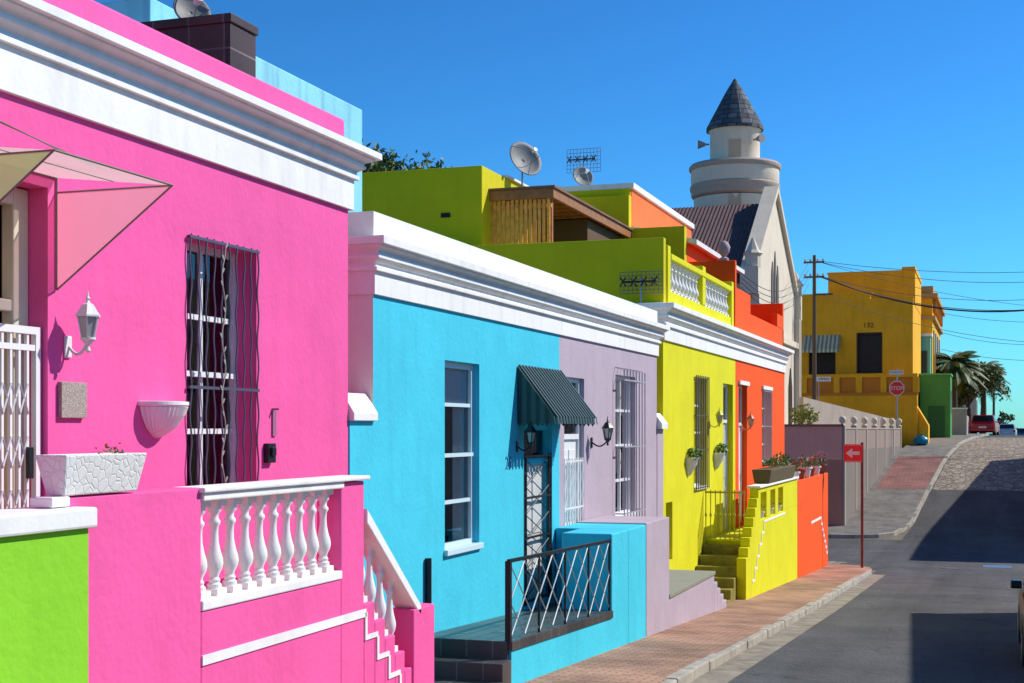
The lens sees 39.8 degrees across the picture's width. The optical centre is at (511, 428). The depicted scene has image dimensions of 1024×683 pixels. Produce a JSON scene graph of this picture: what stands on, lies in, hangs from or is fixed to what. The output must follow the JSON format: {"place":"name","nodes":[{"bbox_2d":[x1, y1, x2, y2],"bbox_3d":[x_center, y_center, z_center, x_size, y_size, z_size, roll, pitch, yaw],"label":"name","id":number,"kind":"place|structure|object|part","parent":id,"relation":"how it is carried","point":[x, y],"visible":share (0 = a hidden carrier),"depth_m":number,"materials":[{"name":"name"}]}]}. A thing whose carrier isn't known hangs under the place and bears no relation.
{"place":"outdoors","nodes":[
{"label":"outdoors","id":0,"kind":"place"},
{"bbox_2d":[94,0,1023,433],"label":"sky","id":1,"kind":"structure","parent":0,"point":[894,129],"materials":[{"name":"blue"}]},
{"bbox_2d":[524,564,870,682],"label":"pavement","id":2,"kind":"structure","parent":0,"point":[658,657],"depth_m":21.25,"materials":[{"name":"red brick"}]},
{"bbox_2d":[844,442,863,567],"bbox_3d":[10.672,2.385,44.151,0.597,3.917,0.114,0,0,9],"label":"direction sign","id":3,"kind":"object","parent":2,"relation":"on","point":[853,452],"visible":0.99,"depth_m":44.10,"materials":[{"name":"red metal"}]},
{"bbox_2d":[828,538,901,568],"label":"cross street","id":4,"kind":"structure","parent":0,"point":[878,554],"depth_m":53.18,"materials":[{"name":"grey asphalt"}]},
{"bbox_2d":[828,561,846,563],"bbox_3d":[9.325,4.557,48.835,4.400,0.086,4.500,0,0,19],"label":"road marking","id":5,"kind":"object","parent":4,"relation":"on","point":[833,562],"visible":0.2,"depth_m":48.23,"materials":[{"name":"white paint"}]},
{"bbox_2d":[835,447,911,573],"bbox_3d":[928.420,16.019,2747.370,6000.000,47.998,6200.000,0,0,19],"label":"ground","id":6,"kind":"structure","parent":0,"point":[900,536],"depth_m":58.85,"materials":[{"name":"grey concrete"}]},
{"bbox_2d":[0,507,96,682],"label":"green garden wall","id":7,"kind":"structure","parent":6,"relation":"on","point":[43,595],"depth_m":7.58,"materials":[{"name":"paint"}]},
{"bbox_2d":[30,443,146,507],"bbox_3d":[-2.449,0.259,8.200,0.207,0.353,0.868,0,0,19],"label":"stone trough","id":8,"kind":"object","parent":7,"relation":"on","point":[64,476],"visible":1,"depth_m":8.03,"materials":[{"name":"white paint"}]},
{"bbox_2d":[0,0,433,682],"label":"pink house","id":9,"kind":"structure","parent":6,"relation":"on","point":[176,210],"depth_m":10.58,"materials":[{"name":"paint"}]},
{"bbox_2d":[0,188,40,508],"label":"door","id":10,"kind":"structure","parent":9,"relation":"in","point":[18,462],"depth_m":9.41,"materials":[{"name":"white paint"}]},
{"bbox_2d":[58,382,86,417],"bbox_3d":[-3.024,-0.197,9.734,0.033,0.246,0.284,0,0,19],"label":"wall plaque","id":11,"kind":"object","parent":9,"relation":"attached to","point":[72,399],"depth_m":9.71,"materials":[{"name":"grey stone"}]},
{"bbox_2d":[64,291,99,357],"bbox_3d":[-2.931,-0.713,9.659,0.261,0.456,0.156,0,0,19],"label":"wall lantern","id":12,"kind":"object","parent":9,"relation":"attached to","point":[87,315],"depth_m":9.61,"materials":[{"name":"white metal"}]},
{"bbox_2d":[138,401,188,437],"bbox_3d":[-2.587,-0.069,10.703,0.245,0.278,0.490,0,0,19],"label":"wall planter","id":13,"kind":"object","parent":9,"relation":"attached to","point":[161,418],"visible":1,"depth_m":10.59,"materials":[{"name":"white ceramic"}]},
{"bbox_2d":[140,13,257,77],"bbox_3d":[-3.239,-3.060,14.437,1.160,2.120,0.560,0,0,19],"label":"tiled chimney","id":14,"kind":"object","parent":9,"relation":"on","point":[229,39],"visible":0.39,"depth_m":14.13,"materials":[{"name":"tile"}]},
{"bbox_2d":[173,0,210,17],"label":"satellite dish","id":15,"kind":"object","parent":14,"relation":"on","point":[187,8],"visible":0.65,"depth_m":14.43,"materials":[{"name":"metal"}]},
{"bbox_2d":[187,233,259,485],"bbox_3d":[-2.719,-0.300,11.794,0.796,3.040,2.719,0,0,19],"label":"window","id":16,"kind":"structure","parent":9,"relation":"in","point":[212,276],"depth_m":12.17,"materials":[{"name":"white paint"}]},
{"bbox_2d":[264,443,276,462],"bbox_3d":[-2.109,0.213,12.381,0.073,0.170,0.141,0,0,19],"label":"intercom","id":17,"kind":"object","parent":9,"relation":"attached to","point":[270,451],"visible":1,"depth_m":12.34,"materials":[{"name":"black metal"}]},
{"bbox_2d":[272,408,278,435],"bbox_3d":[-2.075,-0.058,12.487,0.068,0.246,0.063,0,0,19],"label":"wall bracket","id":18,"kind":"object","parent":9,"relation":"attached to","point":[274,421],"depth_m":12.49,"materials":[{"name":"metal"}]},
{"bbox_2d":[100,0,361,211],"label":"pale blue house","id":19,"kind":"structure","parent":6,"relation":"on","point":[350,115],"depth_m":17.31,"materials":[{"name":"paint"}]},
{"bbox_2d":[362,138,451,172],"bbox_3d":[-4.115,-3.437,43.489,5.015,10.886,5.236,0,0,40],"label":"tree","id":20,"kind":"object","parent":6,"relation":"on","point":[386,162],"visible":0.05,"depth_m":42.66,"materials":[{"name":"green plant"}]},
{"bbox_2d":[348,211,645,682],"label":"blue house","id":21,"kind":"structure","parent":6,"relation":"on","point":[518,584],"depth_m":17.14,"materials":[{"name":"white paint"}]},
{"bbox_2d":[444,361,483,555],"bbox_3d":[-0.873,0.465,17.080,0.690,3.130,2.776,0,0,19],"label":"window","id":22,"kind":"structure","parent":21,"relation":"in","point":[458,376],"depth_m":17.45,"materials":[{"name":"white glass"}]},
{"bbox_2d":[516,420,536,451],"bbox_3d":[0.197,0.096,18.881,0.284,0.432,0.148,0,0,19],"label":"wall lantern","id":23,"kind":"object","parent":21,"relation":"attached to","point":[530,437],"depth_m":18.83,"materials":[{"name":"black metal"}]},
{"bbox_2d":[524,425,551,606],"bbox_3d":[0.115,1.085,19.918,0.545,2.670,2.310,0,0,19],"label":"door","id":24,"kind":"structure","parent":21,"relation":"in","point":[536,534],"depth_m":20.07,"materials":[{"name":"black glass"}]},
{"bbox_2d":[362,165,798,602],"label":"lime house","id":25,"kind":"structure","parent":6,"relation":"on","point":[598,243],"depth_m":29.90,"materials":[{"name":"paint"}]},
{"bbox_2d":[510,142,541,186],"bbox_3d":[0.327,-5.680,30.954,0.607,1.259,0.710,0,0,19],"label":"satellite dish","id":26,"kind":"object","parent":25,"relation":"on","point":[525,158],"visible":0.98,"depth_m":31.04,"materials":[{"name":"metal"}]},
{"bbox_2d":[620,271,662,302],"bbox_3d":[2.464,-2.472,27.238,0.862,1.144,0.254,0,0,19],"label":"grid antenna","id":27,"kind":"object","parent":25,"relation":"attached to","point":[645,281],"visible":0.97,"depth_m":27.24,"materials":[{"name":"metal"}]},
{"bbox_2d":[685,447,702,475],"bbox_3d":[3.811,0.681,29.584,0.341,0.625,0.580,0,0,19],"label":"wall planter","id":28,"kind":"object","parent":25,"relation":"attached to","point":[692,458],"visible":1,"depth_m":29.49,"materials":[{"name":"white ceramic"}]},
{"bbox_2d":[694,375,709,490],"bbox_3d":[4.064,0.085,30.982,0.263,2.480,1.457,0,0,19],"label":"window","id":29,"kind":"structure","parent":25,"relation":"in","point":[699,415],"depth_m":31.22,"materials":[{"name":"white paint"}]},
{"bbox_2d":[710,407,722,427],"bbox_3d":[4.618,-0.252,31.916,0.315,0.480,0.164,0,0,19],"label":"wall lantern","id":30,"kind":"object","parent":25,"relation":"attached to","point":[719,415],"depth_m":31.86,"materials":[{"name":"white metal"}]},
{"bbox_2d":[713,443,728,469],"bbox_3d":[4.831,0.616,32.555,0.323,0.652,0.561,0,0,19],"label":"wall planter","id":31,"kind":"object","parent":25,"relation":"attached to","point":[718,457],"visible":1,"depth_m":32.47,"materials":[{"name":"white ceramic"}]},
{"bbox_2d":[723,384,727,529],"bbox_3d":[4.902,0.594,34.325,0.510,3.753,2.345,0,0,19],"label":"door","id":32,"kind":"structure","parent":25,"relation":"in","point":[725,387],"depth_m":34.83,"materials":[{"name":"white paint"}]},
{"bbox_2d":[752,451,795,483],"bbox_3d":[6.504,0.923,34.958,0.453,0.704,4.400,0,0,19],"label":"planter box","id":33,"kind":"object","parent":25,"relation":"on","point":[779,470],"visible":1,"depth_m":34.06,"materials":[{"name":"beige concrete"}]},
{"bbox_2d":[778,497,781,511],"bbox_3d":[6.548,1.865,34.979,0.247,0.370,0.264,0,0,19],"label":"potted plant","id":34,"kind":"object","parent":25,"relation":"on","point":[779,506],"visible":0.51,"depth_m":34.94,"materials":[{"name":"white plant"}]},
{"bbox_2d":[466,277,725,636],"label":"lilac house","id":35,"kind":"structure","parent":6,"relation":"on","point":[608,349],"depth_m":23.36,"materials":[{"name":"paint"}]},
{"bbox_2d":[564,377,583,525],"bbox_3d":[0.697,0.811,21.643,0.543,3.582,2.094,0,0,19],"label":"door","id":36,"kind":"structure","parent":35,"relation":"in","point":[572,460],"depth_m":21.73,"materials":[{"name":"white paint"}]},
{"bbox_2d":[590,416,613,447],"bbox_3d":[1.431,0.052,22.393,0.373,0.504,0.173,0,0,19],"label":"wall lantern","id":37,"kind":"object","parent":35,"relation":"attached to","point":[607,427],"depth_m":22.33,"materials":[{"name":"black metal"}]},
{"bbox_2d":[615,367,645,515],"bbox_3d":[1.990,0.305,24.569,0.319,2.708,1.534,0,0,19],"label":"window","id":38,"kind":"structure","parent":35,"relation":"in","point":[623,445],"depth_m":24.63,"materials":[{"name":"white paint"}]},
{"bbox_2d":[559,183,827,577],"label":"orange house","id":39,"kind":"structure","parent":6,"relation":"on","point":[763,355],"depth_m":38.48,"materials":[{"name":"paint"}]},
{"bbox_2d":[573,167,592,184],"bbox_3d":[1.843,-6.468,36.755,0.465,0.736,0.452,0,0,19],"label":"satellite dish","id":40,"kind":"object","parent":39,"relation":"on","point":[582,175],"visible":0.94,"depth_m":36.82,"materials":[{"name":"metal"}]},
{"bbox_2d":[567,148,600,173],"bbox_3d":[1.859,-6.651,37.259,0.932,1.502,0.254,0,0,19],"label":"grid antenna","id":41,"kind":"object","parent":39,"relation":"on","point":[570,160],"visible":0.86,"depth_m":37.28,"materials":[{"name":"metal"}]},
{"bbox_2d":[739,386,741,520],"bbox_3d":[5.597,0.541,36.383,0.510,3.718,2.285,0,0,19],"label":"door","id":42,"kind":"structure","parent":39,"relation":"in","point":[740,387],"depth_m":36.86,"materials":[{"name":"white paint"}]},
{"bbox_2d":[741,412,754,430],"bbox_3d":[6.014,-0.194,36.022,0.331,0.504,0.173,0,0,19],"label":"wall lantern","id":43,"kind":"object","parent":39,"relation":"attached to","point":[750,418],"depth_m":35.97,"materials":[{"name":"white metal"}]},
{"bbox_2d":[762,389,771,463],"bbox_3d":[7.139,-0.044,40.095,0.253,2.109,1.628,0,0,19],"label":"window","id":44,"kind":"structure","parent":39,"relation":"in","point":[766,395],"depth_m":40.15,"materials":[{"name":"white paint"}]},
{"bbox_2d":[787,461,802,480],"bbox_3d":[7.631,1.132,38.168,0.417,0.526,0.400,0,0,19],"label":"potted plant","id":45,"kind":"object","parent":39,"relation":"on","point":[797,472],"visible":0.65,"depth_m":38.12,"materials":[{"name":"white plant"}]},
{"bbox_2d":[790,455,810,478],"bbox_3d":[8.003,1.050,39.305,0.541,0.690,0.569,0,0,-5],"label":"potted plant","id":46,"kind":"object","parent":39,"relation":"on","point":[802,473],"visible":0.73,"depth_m":39.20,"materials":[{"name":"plant"}]},
{"bbox_2d":[798,457,812,477],"bbox_3d":[8.393,1.101,40.442,0.418,0.588,0.400,0,0,19],"label":"potted plant","id":47,"kind":"object","parent":39,"relation":"on","point":[808,472],"visible":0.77,"depth_m":40.33,"materials":[{"name":"pink plant"}]},
{"bbox_2d":[805,457,818,475],"bbox_3d":[8.768,1.104,41.560,0.421,0.582,0.457,0,0,37],"label":"potted plant","id":48,"kind":"object","parent":39,"relation":"on","point":[812,471],"visible":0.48,"depth_m":41.48,"materials":[{"name":"ceramic"}]},
{"bbox_2d":[811,455,820,474],"bbox_3d":[9.152,1.101,42.704,0.378,0.588,0.390,0,0,0],"label":"potted plant","id":49,"kind":"object","parent":39,"relation":"on","point":[817,470],"visible":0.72,"depth_m":42.60,"materials":[{"name":"white plant"}]},
{"bbox_2d":[814,452,827,473],"bbox_3d":[9.598,1.052,44.016,0.442,0.686,0.456,0,0,19],"label":"potted plant","id":50,"kind":"object","parent":39,"relation":"on","point":[822,468],"visible":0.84,"depth_m":43.92,"materials":[{"name":"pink plant"}]},
{"bbox_2d":[661,563,871,682],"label":"kerb","id":51,"kind":"structure","parent":6,"relation":"on","point":[691,672],"depth_m":21.44,"materials":[{"name":"concrete"}]},
{"bbox_2d":[784,424,843,525],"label":"retaining wall","id":52,"kind":"structure","parent":6,"relation":"on","point":[807,440],"depth_m":61.75,"materials":[{"name":"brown paint"}]},
{"bbox_2d":[801,266,929,446],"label":"ochre house","id":53,"kind":"structure","parent":6,"relation":"on","point":[860,352],"depth_m":82.73,"materials":[{"name":"paint"}]},
{"bbox_2d":[809,352,834,374],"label":"window","id":54,"kind":"structure","parent":53,"relation":"in","point":[825,361],"depth_m":83.66,"materials":[{"name":"black glass"}]},
{"bbox_2d":[857,332,881,372],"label":"shuttered door","id":55,"kind":"structure","parent":53,"relation":"in","point":[869,344],"depth_m":82.84,"materials":[{"name":"black wood"}]},
{"bbox_2d":[839,416,901,525],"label":"street wall","id":56,"kind":"structure","parent":6,"relation":"on","point":[882,446],"depth_m":67.05,"materials":[{"name":"grey paint"}]},
{"bbox_2d":[828,433,992,538],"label":"kerb","id":57,"kind":"structure","parent":6,"relation":"on","point":[911,522],"depth_m":62.98,"materials":[{"name":"concrete"}]},
{"bbox_2d":[921,333,932,373],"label":"teal house","id":58,"kind":"structure","parent":6,"relation":"on","point":[925,352],"depth_m":91.81,"materials":[{"name":"paint"}]},
{"bbox_2d":[922,351,926,372],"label":"window","id":59,"kind":"structure","parent":58,"relation":"in","point":[924,353],"depth_m":91.81,"materials":[{"name":"glass"}]},
{"bbox_2d":[921,286,944,372],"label":"ornate house","id":60,"kind":"structure","parent":6,"relation":"on","point":[931,317],"depth_m":93.32,"materials":[{"name":"paint"}]},
{"bbox_2d":[933,330,934,372],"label":"window","id":61,"kind":"structure","parent":60,"relation":"in","point":[933,330],"depth_m":94.56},
{"bbox_2d":[935,334,936,372],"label":"window","id":62,"kind":"structure","parent":60,"relation":"in","point":[935,334],"depth_m":97.97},
{"bbox_2d":[937,337,938,368],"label":"window","id":63,"kind":"structure","parent":60,"relation":"in","point":[937,337],"depth_m":102.77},
{"bbox_2d":[943,313,1014,321],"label":"power line","id":64,"kind":"object","parent":60,"relation":"attached to","point":[983,319],"visible":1,"depth_m":97.57,"materials":[{"name":"black rubber"}]},
{"bbox_2d":[941,332,1023,344],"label":"power line","id":65,"kind":"object","parent":60,"relation":"attached to","point":[986,341],"visible":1,"depth_m":97.45,"materials":[{"name":"black rubber"}]},
{"bbox_2d":[942,349,1023,360],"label":"power line","id":66,"kind":"object","parent":60,"relation":"attached to","point":[980,356],"visible":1,"depth_m":97.71,"materials":[{"name":"black rubber"}]},
{"bbox_2d":[919,373,952,437],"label":"green house","id":67,"kind":"structure","parent":6,"relation":"on","point":[936,399],"depth_m":88.17,"materials":[{"name":"paint"}]},
{"bbox_2d":[928,406,944,437],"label":"door","id":68,"kind":"structure","parent":67,"relation":"in","point":[936,414],"depth_m":88.14,"materials":[{"name":"green wood"}]},
{"bbox_2d":[952,408,968,434],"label":"wall","id":69,"kind":"structure","parent":6,"relation":"on","point":[960,421],"depth_m":93.95,"materials":[{"name":"white paint"}]},
{"bbox_2d":[936,351,988,407],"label":"palm tree","id":70,"kind":"object","parent":6,"relation":"on","point":[957,364],"visible":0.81,"depth_m":98.59,"materials":[{"name":"green plant"}]},
{"bbox_2d":[958,396,976,416],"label":"cream house","id":71,"kind":"structure","parent":6,"relation":"on","point":[973,405],"depth_m":116.01,"materials":[{"name":"white paint"}]},
{"bbox_2d":[957,359,1011,433],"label":"tree","id":72,"kind":"object","parent":6,"relation":"on","point":[970,393],"visible":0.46,"depth_m":103.70,"materials":[{"name":"green plant"}]},
{"bbox_2d":[987,388,994,433],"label":"utility pole","id":73,"kind":"object","parent":6,"relation":"on","point":[993,412],"visible":0.28,"depth_m":141.89,"materials":[{"name":"brown wood"}]},
{"bbox_2d":[978,361,1011,433],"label":"palm tree","id":74,"kind":"object","parent":6,"relation":"on","point":[983,402],"visible":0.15,"depth_m":109.85,"materials":[{"name":"green plant"}]},
{"bbox_2d":[997,411,1014,424],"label":"tree","id":75,"kind":"object","parent":6,"relation":"on","point":[1010,418],"visible":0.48,"depth_m":150.40,"materials":[{"name":"green plant"}]},
{"bbox_2d":[999,424,1017,434],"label":"parked car","id":76,"kind":"object","parent":6,"relation":"on","point":[1008,429],"visible":0.52,"depth_m":139.76,"materials":[{"name":"paint"}]},
{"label":"rear window","id":77,"kind":"part","parent":76,"relation":"part of","materials":[{"name":"glass"}]},
{"bbox_2d":[1017,428,1023,434],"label":"parked car","id":78,"kind":"object","parent":6,"relation":"on","point":[1020,431],"visible":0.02,"depth_m":152.63,"materials":[{"name":"paint"}]},
{"bbox_2d":[728,435,1023,682],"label":"road","id":79,"kind":"structure","parent":0,"point":[916,613],"depth_m":28.32,"materials":[{"name":"grey asphalt"}]},
{"bbox_2d":[690,574,884,682],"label":"road gutter","id":80,"kind":"object","parent":79,"relation":"on","point":[734,667],"visible":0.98,"depth_m":22.39,"materials":[{"name":"concrete"}]},
{"bbox_2d":[970,415,999,434],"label":"parked car","id":81,"kind":"object","parent":79,"relation":"on","point":[984,424],"visible":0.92,"depth_m":99.75,"materials":[{"name":"paint"}]},
{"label":"rear window","id":82,"kind":"part","parent":81,"relation":"part of","materials":[{"name":"black glass"}]},
{"bbox_2d":[983,565,1011,567],"bbox_3d":[16.064,4.574,46.821,0.900,0.032,0.800,0,0,19],"label":"drain cover","id":83,"kind":"object","parent":79,"relation":"on","point":[996,566],"visible":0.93,"depth_m":46.80,"materials":[{"name":"blue metal"}]},
{"bbox_2d":[1010,580,1023,666],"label":"parked car","id":84,"kind":"object","parent":79,"relation":"on","point":[1015,584],"visible":0.95,"depth_m":20.95,"materials":[{"name":"paint"}]},
{"bbox_2d":[828,434,980,534],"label":"pavement","id":85,"kind":"structure","parent":0,"point":[888,510],"depth_m":65.13,"materials":[{"name":"grey concrete"}]},
{"bbox_2d":[876,456,943,488],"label":"red paved strip","id":86,"kind":"object","parent":85,"relation":"on","point":[910,472],"visible":1,"depth_m":70.92,"materials":[{"name":"red brick"}]},
{"bbox_2d":[916,434,928,444],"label":"rubbish bag","id":87,"kind":"object","parent":85,"relation":"on","point":[922,440],"visible":1,"depth_m":80.01,"materials":[{"name":"blue plastic"}]},
{"bbox_2d":[932,438,1023,490],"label":"cobbled road","id":88,"kind":"structure","parent":0,"point":[986,464],"depth_m":71.86,"materials":[{"name":"grey stone"}]},
{"label":"yard ground","id":89,"kind":"structure","parent":0,"visible":0},
{"bbox_2d":[671,79,802,423],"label":"mosque","id":90,"kind":"structure","parent":89,"relation":"on","point":[735,193],"depth_m":72.98,"materials":[{"name":"beige paint"}]},
{"bbox_2d":[771,261,773,303],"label":"lancet window","id":91,"kind":"structure","parent":90,"relation":"in","point":[772,273],"depth_m":68.36,"materials":[{"name":"grey glass"}]},
{"bbox_2d":[774,252,775,302],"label":"lancet window","id":92,"kind":"structure","parent":90,"relation":"in","point":[775,252],"depth_m":69.32,"materials":[{"name":"grey glass"}]},
{"bbox_2d":[776,266,778,302],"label":"lancet window","id":93,"kind":"structure","parent":90,"relation":"in","point":[777,278],"depth_m":69.97,"materials":[{"name":"grey glass"}]},
{"bbox_2d":[788,368,791,423],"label":"arched window","id":94,"kind":"structure","parent":90,"relation":"in","point":[790,376],"depth_m":74.44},
{"bbox_2d":[789,404,819,423],"bbox_3d":[13.375,-0.587,64.613,1.458,1.218,1.242,0,0,19],"label":"shrub","id":95,"kind":"object","parent":89,"relation":"on","point":[798,414],"visible":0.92,"depth_m":64.47,"materials":[{"name":"green plant"}]},
{"bbox_2d":[804,255,832,399],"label":"utility pole","id":96,"kind":"object","parent":89,"relation":"on","point":[814,365],"visible":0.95,"depth_m":76.69,"materials":[{"name":"brown wood"}]},
{"bbox_2d":[741,271,807,297],"bbox_3d":[11.448,-6.559,59.382,0.026,4.159,35.919,0,0,15],"label":"power line","id":97,"kind":"object","parent":96,"relation":"attached to","point":[770,296],"visible":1,"depth_m":52.29,"materials":[{"name":"black rubber"}]},
{"bbox_2d":[741,278,807,303],"bbox_3d":[11.448,-6.287,59.382,0.026,3.904,35.918,0,0,15],"label":"power line","id":98,"kind":"object","parent":96,"relation":"attached to","point":[767,301],"visible":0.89,"depth_m":50.41,"materials":[{"name":"black rubber"}]},
{"bbox_2d":[741,284,808,309],"bbox_3d":[11.448,-6.010,59.382,0.026,3.658,35.918,0,0,15],"label":"power line","id":99,"kind":"object","parent":96,"relation":"attached to","point":[760,303],"visible":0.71,"depth_m":53.69,"materials":[{"name":"black rubber"}]},
{"bbox_2d":[743,262,808,291],"bbox_3d":[11.448,-6.832,59.382,0.026,4.414,35.919,0,0,15],"label":"power line","id":100,"kind":"object","parent":96,"relation":"attached to","point":[774,291],"visible":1,"depth_m":54.07,"materials":[{"name":"black rubber"}]},
{"bbox_2d":[824,261,1017,272],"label":"power line","id":101,"kind":"object","parent":96,"relation":"attached to","point":[933,271],"visible":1,"depth_m":76.86,"materials":[{"name":"black rubber"}]},
{"bbox_2d":[824,263,1018,304],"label":"power line","id":102,"kind":"object","parent":96,"relation":"attached to","point":[920,288],"visible":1,"depth_m":76.82,"materials":[{"name":"black rubber"}]},
{"bbox_2d":[820,275,1023,311],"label":"power line","id":103,"kind":"object","parent":96,"relation":"attached to","point":[918,304],"visible":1,"depth_m":76.80,"materials":[{"name":"black rubber"}]},
{"bbox_2d":[825,263,1020,282],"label":"power line","id":104,"kind":"object","parent":96,"relation":"attached to","point":[932,279],"visible":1,"depth_m":76.87,"materials":[{"name":"black rubber"}]},
{"bbox_2d":[823,278,1023,310],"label":"power line","id":105,"kind":"object","parent":96,"relation":"attached to","point":[936,306],"visible":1,"depth_m":76.86,"materials":[{"name":"black rubber"}]},
{"bbox_2d":[824,295,1023,341],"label":"power line","id":106,"kind":"object","parent":96,"relation":"attached to","point":[924,325],"visible":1,"depth_m":76.83,"materials":[{"name":"black rubber"}]},
{"bbox_2d":[825,277,1023,300],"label":"power line","id":107,"kind":"object","parent":96,"relation":"attached to","point":[925,296],"visible":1,"depth_m":76.83,"materials":[{"name":"black rubber"}]},
{"bbox_2d":[817,376,830,400],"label":"street name sign","id":108,"kind":"object","parent":89,"relation":"on","point":[823,378],"visible":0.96,"depth_m":78.63,"materials":[{"name":"white metal"}]},
{"bbox_2d":[800,397,895,427],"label":"stair wall","id":109,"kind":"structure","parent":89,"relation":"on","point":[829,413],"depth_m":68.70,"materials":[{"name":"paint"}]},
{"bbox_2d":[889,369,903,427],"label":"stop sign","id":110,"kind":"object","parent":89,"relation":"on","point":[896,387],"visible":1,"depth_m":78.89,"materials":[{"name":"metal"}]}
]}

